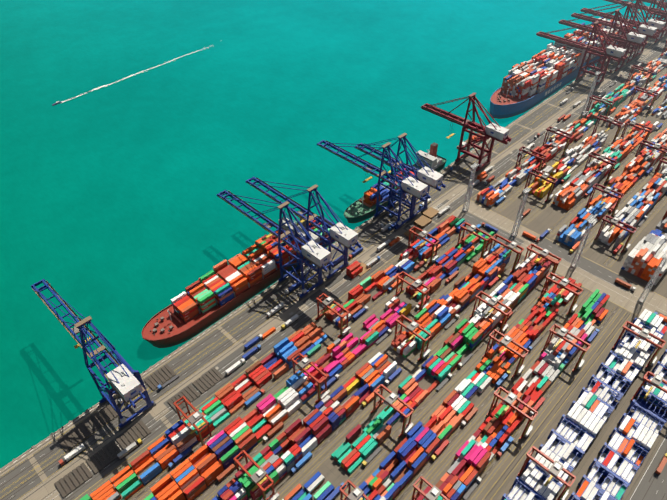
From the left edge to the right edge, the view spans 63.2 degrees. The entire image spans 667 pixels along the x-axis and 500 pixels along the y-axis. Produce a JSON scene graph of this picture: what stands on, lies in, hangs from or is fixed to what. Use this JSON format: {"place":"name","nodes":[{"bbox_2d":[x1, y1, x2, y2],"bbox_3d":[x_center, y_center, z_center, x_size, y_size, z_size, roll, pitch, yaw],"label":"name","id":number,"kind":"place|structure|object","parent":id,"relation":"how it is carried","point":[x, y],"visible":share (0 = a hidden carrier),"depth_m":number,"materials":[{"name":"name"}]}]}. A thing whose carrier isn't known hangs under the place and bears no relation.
{"place":"outdoors","nodes":[
{"label":"outdoors","id":0,"kind":"place"},
{"bbox_2d":[12,82,570,460],"bbox_3d":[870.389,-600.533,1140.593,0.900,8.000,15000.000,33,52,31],"label":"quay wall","id":1,"kind":"structure","parent":0,"point":[242,304],"depth_m":410.10,"materials":[{"name":"concrete"}]},
{"bbox_2d":[0,0,666,468],"bbox_3d":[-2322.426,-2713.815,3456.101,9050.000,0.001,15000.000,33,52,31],"label":"water","id":2,"kind":"structure","parent":0,"point":[122,224],"depth_m":638.09,"materials":[{"name":"teal liquid"}]},
{"bbox_2d":[61,45,211,102],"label":"wake boat","id":3,"kind":"object","parent":2,"relation":"on","point":[121,79],"visible":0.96,"depth_m":725.86,"materials":[{"name":"white liquid"}]},
{"bbox_2d":[142,215,332,347],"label":"red ship","id":4,"kind":"object","parent":2,"relation":"in","point":[166,327],"visible":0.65,"depth_m":408.24,"materials":[{"name":"paint"}]},
{"bbox_2d":[344,142,445,222],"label":"coaster ship","id":5,"kind":"object","parent":2,"relation":"on","point":[359,210],"visible":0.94,"depth_m":518.78,"materials":[{"name":"paint"}]},
{"bbox_2d":[457,131,484,150],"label":"ship","id":6,"kind":"object","parent":2,"relation":"on","point":[465,143],"visible":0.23,"depth_m":601.87,"materials":[{"name":"paint"}]},
{"bbox_2d":[490,37,617,118],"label":"container ship","id":7,"kind":"object","parent":2,"relation":"on","point":[503,105],"visible":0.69,"depth_m":661.34,"materials":[{"name":"paint"}]},
{"bbox_2d":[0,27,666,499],"bbox_3d":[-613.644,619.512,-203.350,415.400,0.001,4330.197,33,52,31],"label":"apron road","id":8,"kind":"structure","parent":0,"point":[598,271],"depth_m":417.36,"materials":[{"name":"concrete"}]},
{"bbox_2d":[31,133,445,430],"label":"gantry cranes","id":9,"kind":"object","parent":8,"relation":"on","point":[125,382],"visible":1,"depth_m":427.07,"materials":[{"name":"metal"}]},
{"bbox_2d":[421,0,666,173],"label":"gantry cranes","id":10,"kind":"object","parent":8,"relation":"on","point":[639,34],"visible":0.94,"depth_m":712.47,"materials":[{"name":"metal"}]},
{"bbox_2d":[0,36,666,499],"bbox_3d":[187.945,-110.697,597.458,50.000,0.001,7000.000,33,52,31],"label":"quay apron","id":11,"kind":"object","parent":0,"point":[158,408],"visible":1,"depth_m":417.37,"materials":[{"name":"concrete"}]},
{"bbox_2d":[54,207,439,497],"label":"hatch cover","id":12,"kind":"object","parent":11,"relation":"on","point":[423,220],"visible":0.88,"depth_m":349.78,"materials":[{"name":"metal"}]},
{"bbox_2d":[171,17,629,339],"bbox_3d":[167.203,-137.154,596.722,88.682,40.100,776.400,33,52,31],"label":"shipping containers","id":13,"kind":"object","parent":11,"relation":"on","point":[222,283],"visible":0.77,"depth_m":449.10,"materials":[{"name":"metal"}]},
{"bbox_2d":[76,55,666,499],"bbox_3d":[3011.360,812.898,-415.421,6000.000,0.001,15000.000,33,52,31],"label":"yard ground","id":14,"kind":"structure","parent":0,"point":[332,471],"depth_m":381.50,"materials":[{"name":"beige concrete"}]},
{"bbox_2d":[0,23,666,499],"bbox_3d":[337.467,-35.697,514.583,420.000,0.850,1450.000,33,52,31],"label":"markings","id":15,"kind":"object","parent":14,"relation":"on","point":[230,315],"visible":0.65,"depth_m":394.27,"materials":[{"name":"white paint"}]},
{"bbox_2d":[58,34,666,499],"bbox_3d":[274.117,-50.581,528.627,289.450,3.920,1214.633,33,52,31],"label":"trucks","id":16,"kind":"object","parent":14,"relation":"on","point":[336,378],"visible":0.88,"depth_m":396.65,"materials":[{"name":"paint"}]},
{"bbox_2d":[80,48,666,499],"bbox_3d":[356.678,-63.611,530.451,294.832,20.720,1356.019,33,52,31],"label":"shipping containers","id":17,"kind":"object","parent":14,"relation":"on","point":[200,470],"visible":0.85,"depth_m":381.53,"materials":[{"name":"metal"}]},
{"bbox_2d":[173,41,666,499],"bbox_3d":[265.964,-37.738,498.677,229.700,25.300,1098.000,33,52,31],"label":"gantry cranes","id":18,"kind":"object","parent":14,"relation":"on","point":[357,492],"visible":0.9,"depth_m":388.70,"materials":[{"name":"metal"}]},
{"bbox_2d":[462,44,666,303],"bbox_3d":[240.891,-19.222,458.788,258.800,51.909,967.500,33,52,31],"label":"light masts","id":19,"kind":"object","parent":14,"relation":"on","point":[591,220],"visible":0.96,"depth_m":460.26},
{"bbox_2d":[501,315,666,499],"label":"reefer racks","id":20,"kind":"object","parent":14,"relation":"on","point":[651,411],"visible":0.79,"depth_m":342.83,"materials":[{"name":"metal"}]},
{"bbox_2d":[505,309,666,499],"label":"refrigerated containers","id":21,"kind":"object","parent":14,"relation":"on","point":[651,321],"visible":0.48,"depth_m":338.10,"materials":[{"name":"metal"}]},
{"bbox_2d":[449,200,666,316],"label":"cross road","id":22,"kind":"structure","parent":0,"point":[652,303],"depth_m":450.96,"materials":[{"name":"concrete"}]}
]}

